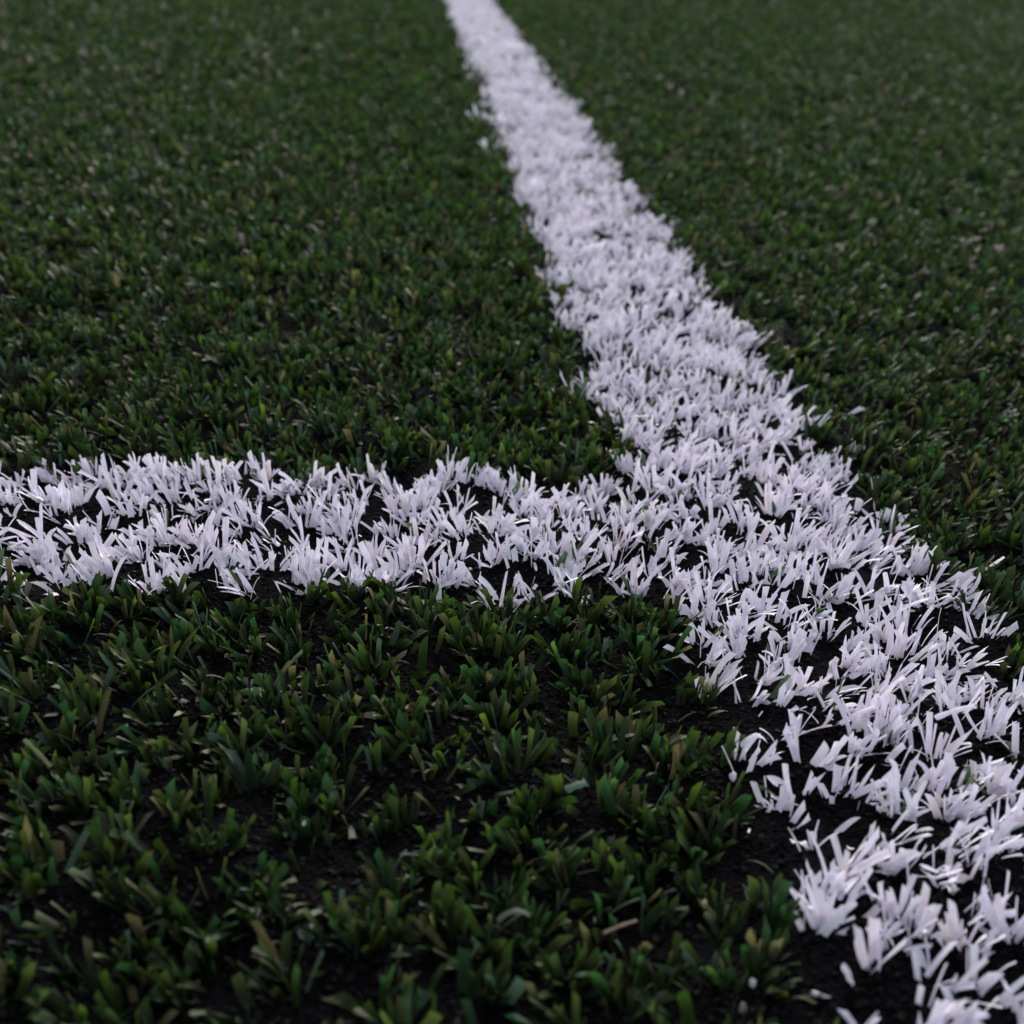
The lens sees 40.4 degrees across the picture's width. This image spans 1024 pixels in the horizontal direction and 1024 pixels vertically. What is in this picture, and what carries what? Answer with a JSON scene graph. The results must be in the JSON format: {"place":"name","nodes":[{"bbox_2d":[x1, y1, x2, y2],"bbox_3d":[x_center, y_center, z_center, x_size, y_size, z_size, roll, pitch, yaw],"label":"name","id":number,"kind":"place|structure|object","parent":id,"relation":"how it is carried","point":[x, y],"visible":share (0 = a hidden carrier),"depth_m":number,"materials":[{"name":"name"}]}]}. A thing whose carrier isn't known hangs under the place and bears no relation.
{"place":"outdoors","nodes":[
{"label":"outdoors","id":0,"kind":"place"},
{"bbox_2d":[0,0,1023,1023],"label":"ground","id":1,"kind":"structure","parent":0,"point":[729,876],"depth_m":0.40,"materials":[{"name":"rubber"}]},
{"bbox_2d":[23,739,51,767],"bbox_3d":[-0.121,0.061,0.354,0.010,0.001,0.013,1,24,-5],"label":"loose fibre","id":2,"kind":"object","parent":1,"relation":"on","point":[38,753],"visible":1,"depth_m":0.35,"materials":[{"name":"green plastic"}]},
{"bbox_2d":[30,581,64,595],"bbox_3d":[-0.148,0.025,0.445,0.011,0.007,0.008,1,24,-5],"label":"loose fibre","id":3,"kind":"object","parent":1,"relation":"on","point":[43,586],"visible":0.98,"depth_m":0.45,"materials":[{"name":"white plastic"}]},
{"bbox_2d":[70,555,127,591],"bbox_3d":[-0.134,0.019,0.451,0.020,0.015,0.007,1,24,-5],"label":"white tuft","id":4,"kind":"object","parent":1,"relation":"on","point":[86,571],"visible":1,"depth_m":0.45,"materials":[{"name":"white plastic"}]},
{"bbox_2d":[0,447,677,612],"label":"crossing line","id":5,"kind":"object","parent":1,"relation":"on","point":[44,552],"visible":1,"depth_m":0.50,"materials":[{"name":"white plastic"}]},
{"bbox_2d":[466,103,483,119],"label":"white tuft","id":6,"kind":"object","parent":1,"relation":"on","point":[475,111],"visible":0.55,"depth_m":1.37,"materials":[{"name":"white plastic"}]},
{"bbox_2d":[478,138,499,154],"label":"white tuft","id":7,"kind":"object","parent":1,"relation":"on","point":[484,143],"visible":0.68,"depth_m":1.22,"materials":[{"name":"white plastic"}]},
{"bbox_2d":[0,238,1023,1023],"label":"rubber crumbs","id":8,"kind":"object","parent":1,"relation":"on","point":[354,870],"visible":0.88,"depth_m":0.41,"materials":[{"name":"black rubber"}]},
{"bbox_2d":[497,908,529,922],"bbox_3d":[0.000,0.089,0.309,0.008,0.002,0.003,1,24,-5],"label":"loose fibre","id":9,"kind":"object","parent":1,"relation":"on","point":[501,917],"visible":1,"depth_m":0.31,"materials":[{"name":"green plastic"}]},
{"bbox_2d":[553,313,565,327],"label":"white tuft","id":10,"kind":"object","parent":1,"relation":"on","point":[563,318],"visible":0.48,"depth_m":0.75,"materials":[{"name":"white plastic"}]},
{"bbox_2d":[564,779,588,792],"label":"loose fibre","id":11,"kind":"object","parent":1,"relation":"on","point":[569,788],"visible":1,"depth_m":0.35,"materials":[{"name":"green plastic"}]},
{"bbox_2d":[560,371,599,399],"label":"white tuft","id":12,"kind":"object","parent":1,"relation":"on","point":[586,383],"visible":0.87,"depth_m":0.65,"materials":[{"name":"white plastic"}]},
{"bbox_2d":[590,407,638,425],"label":"white tuft","id":13,"kind":"object","parent":1,"relation":"on","point":[604,417],"visible":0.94,"depth_m":0.62,"materials":[{"name":"white plastic"}]},
{"bbox_2d":[603,919,637,933],"bbox_3d":[0.024,0.093,0.312,0.008,0.001,0.005,1,24,-5],"label":"loose fibre","id":14,"kind":"object","parent":1,"relation":"on","point":[618,926],"visible":1,"depth_m":0.31,"materials":[{"name":"beige plastic"}]},
{"bbox_2d":[702,899,706,906],"bbox_3d":[0.045,0.092,0.327,0.001,0.002,0.001,1,24,-5],"label":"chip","id":15,"kind":"object","parent":1,"relation":"on","point":[704,903],"visible":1,"depth_m":0.33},
{"bbox_2d":[697,622,746,658],"bbox_3d":[0.067,0.040,0.443,0.018,0.012,0.016,1,24,-5],"label":"white tuft","id":16,"kind":"object","parent":1,"relation":"on","point":[738,644],"visible":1,"depth_m":0.44,"materials":[{"name":"white plastic"}]},
{"bbox_2d":[729,772,735,781],"bbox_3d":[0.059,0.071,0.374,0.002,0.002,0.002,1,24,-5],"label":"white chip","id":17,"kind":"object","parent":1,"relation":"on","point":[732,776],"visible":1,"depth_m":0.37,"materials":[{"name":"white plastic"}]},
{"bbox_2d":[442,0,1023,1023],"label":"long line","id":18,"kind":"object","parent":1,"relation":"on","point":[482,34],"visible":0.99,"depth_m":0.52,"materials":[{"name":"white plastic"}]},
{"bbox_2d":[831,692,851,735],"bbox_3d":[0.094,0.058,0.398,0.007,0.011,0.006,1,24,-5],"label":"loose fibre","id":19,"kind":"object","parent":18,"relation":"on","point":[836,699],"visible":1,"depth_m":0.40,"materials":[{"name":"white plastic"}]},
{"bbox_2d":[739,1002,746,1012],"bbox_3d":[0.049,0.106,0.297,0.002,0.002,0.001,1,24,-5],"label":"white chip","id":20,"kind":"object","parent":1,"relation":"on","point":[741,1007],"visible":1,"depth_m":0.30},
{"bbox_2d":[732,671,770,706],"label":"white tuft","id":21,"kind":"object","parent":1,"relation":"on","point":[759,700],"visible":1,"depth_m":0.41,"materials":[{"name":"white plastic"}]},
{"bbox_2d":[749,978,755,987],"bbox_3d":[0.052,0.103,0.303,0.001,0.002,0.001,1,24,-5],"label":"white chip","id":22,"kind":"object","parent":1,"relation":"on","point":[752,983],"visible":1,"depth_m":0.30,"materials":[{"name":"white plastic"}]},
{"bbox_2d":[740,733,766,746],"bbox_3d":[0.067,0.063,0.384,0.008,0.003,0.004,1,24,-5],"label":"loose fibre","id":23,"kind":"object","parent":1,"relation":"on","point":[743,743],"visible":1,"depth_m":0.38,"materials":[{"name":"white plastic"}]},
{"bbox_2d":[758,763,825,805],"bbox_3d":[0.075,0.073,0.374,0.017,0.013,0.011,10,25,15],"label":"white tuft","id":24,"kind":"object","parent":1,"relation":"on","point":[811,783],"visible":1,"depth_m":0.38,"materials":[{"name":"white plastic"}]},
{"bbox_2d":[760,708,831,746],"bbox_3d":[0.081,0.061,0.395,0.017,0.012,0.013,-14,30,-33],"label":"white tuft","id":25,"kind":"object","parent":1,"relation":"on","point":[799,717],"visible":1,"depth_m":0.40,"materials":[{"name":"white plastic"}]},
{"bbox_2d":[788,820,839,850],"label":"white tuft","id":26,"kind":"object","parent":1,"relation":"on","point":[811,834],"visible":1,"depth_m":0.35,"materials":[{"name":"white plastic"}]},
{"bbox_2d":[783,715,849,770],"bbox_3d":[0.084,0.064,0.386,0.016,0.016,0.013,1,24,-5],"label":"white tuft","id":27,"kind":"object","parent":1,"relation":"on","point":[830,759],"visible":1,"depth_m":0.38,"materials":[{"name":"white plastic"}]},
{"bbox_2d":[789,886,856,936],"bbox_3d":[0.072,0.093,0.324,0.015,0.011,0.011,13,26,20],"label":"white tuft","id":28,"kind":"object","parent":1,"relation":"on","point":[825,917],"visible":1,"depth_m":0.32,"materials":[{"name":"white plastic"}]},
{"bbox_2d":[845,442,864,451],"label":"white tuft","id":29,"kind":"object","parent":1,"relation":"on","point":[850,447],"visible":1,"depth_m":0.60,"materials":[{"name":"white plastic"}]},
{"bbox_2d":[847,406,865,414],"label":"white tuft","id":30,"kind":"object","parent":1,"relation":"on","point":[858,409],"visible":0.99,"depth_m":0.65,"materials":[{"name":"white plastic"}]},
{"bbox_2d":[830,827,891,880],"bbox_3d":[0.085,0.083,0.342,0.016,0.016,0.012,13,26,20],"label":"white tuft","id":31,"kind":"object","parent":1,"relation":"on","point":[871,861],"visible":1,"depth_m":0.34,"materials":[{"name":"white plastic"}]},
{"bbox_2d":[841,916,906,986],"bbox_3d":[0.077,0.099,0.307,0.018,0.013,0.010,-11,28,-30],"label":"white tuft","id":32,"kind":"object","parent":1,"relation":"on","point":[864,959],"visible":1,"depth_m":0.31,"materials":[{"name":"white plastic"}]},
{"bbox_2d":[934,704,976,719],"bbox_3d":[0.126,0.056,0.394,0.015,0.001,0.008,1,24,-5],"label":"loose fibre","id":33,"kind":"object","parent":1,"relation":"on","point":[941,715],"visible":1,"depth_m":0.39,"materials":[{"name":"white plastic"}]},
{"bbox_2d":[943,567,977,584],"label":"white tuft","id":34,"kind":"object","parent":1,"relation":"on","point":[958,575],"visible":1,"depth_m":0.49,"materials":[{"name":"white plastic"}]},
{"bbox_2d":[940,816,986,849],"bbox_3d":[0.113,0.081,0.348,0.010,0.010,0.002,1,24,-5],"label":"loose fibre","id":35,"kind":"object","parent":1,"relation":"on","point":[962,831],"visible":1,"depth_m":0.35,"materials":[{"name":"white plastic"}]},
{"bbox_2d":[986,557,1004,569],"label":"white tuft","id":36,"kind":"object","parent":1,"relation":"on","point":[998,561],"visible":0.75,"depth_m":0.51,"materials":[{"name":"white plastic"}]},
{"bbox_2d":[984,838,1023,855],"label":"loose fibre","id":37,"kind":"object","parent":1,"relation":"on","point":[1016,842],"visible":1,"depth_m":0.35,"materials":[{"name":"white plastic"}]}
]}

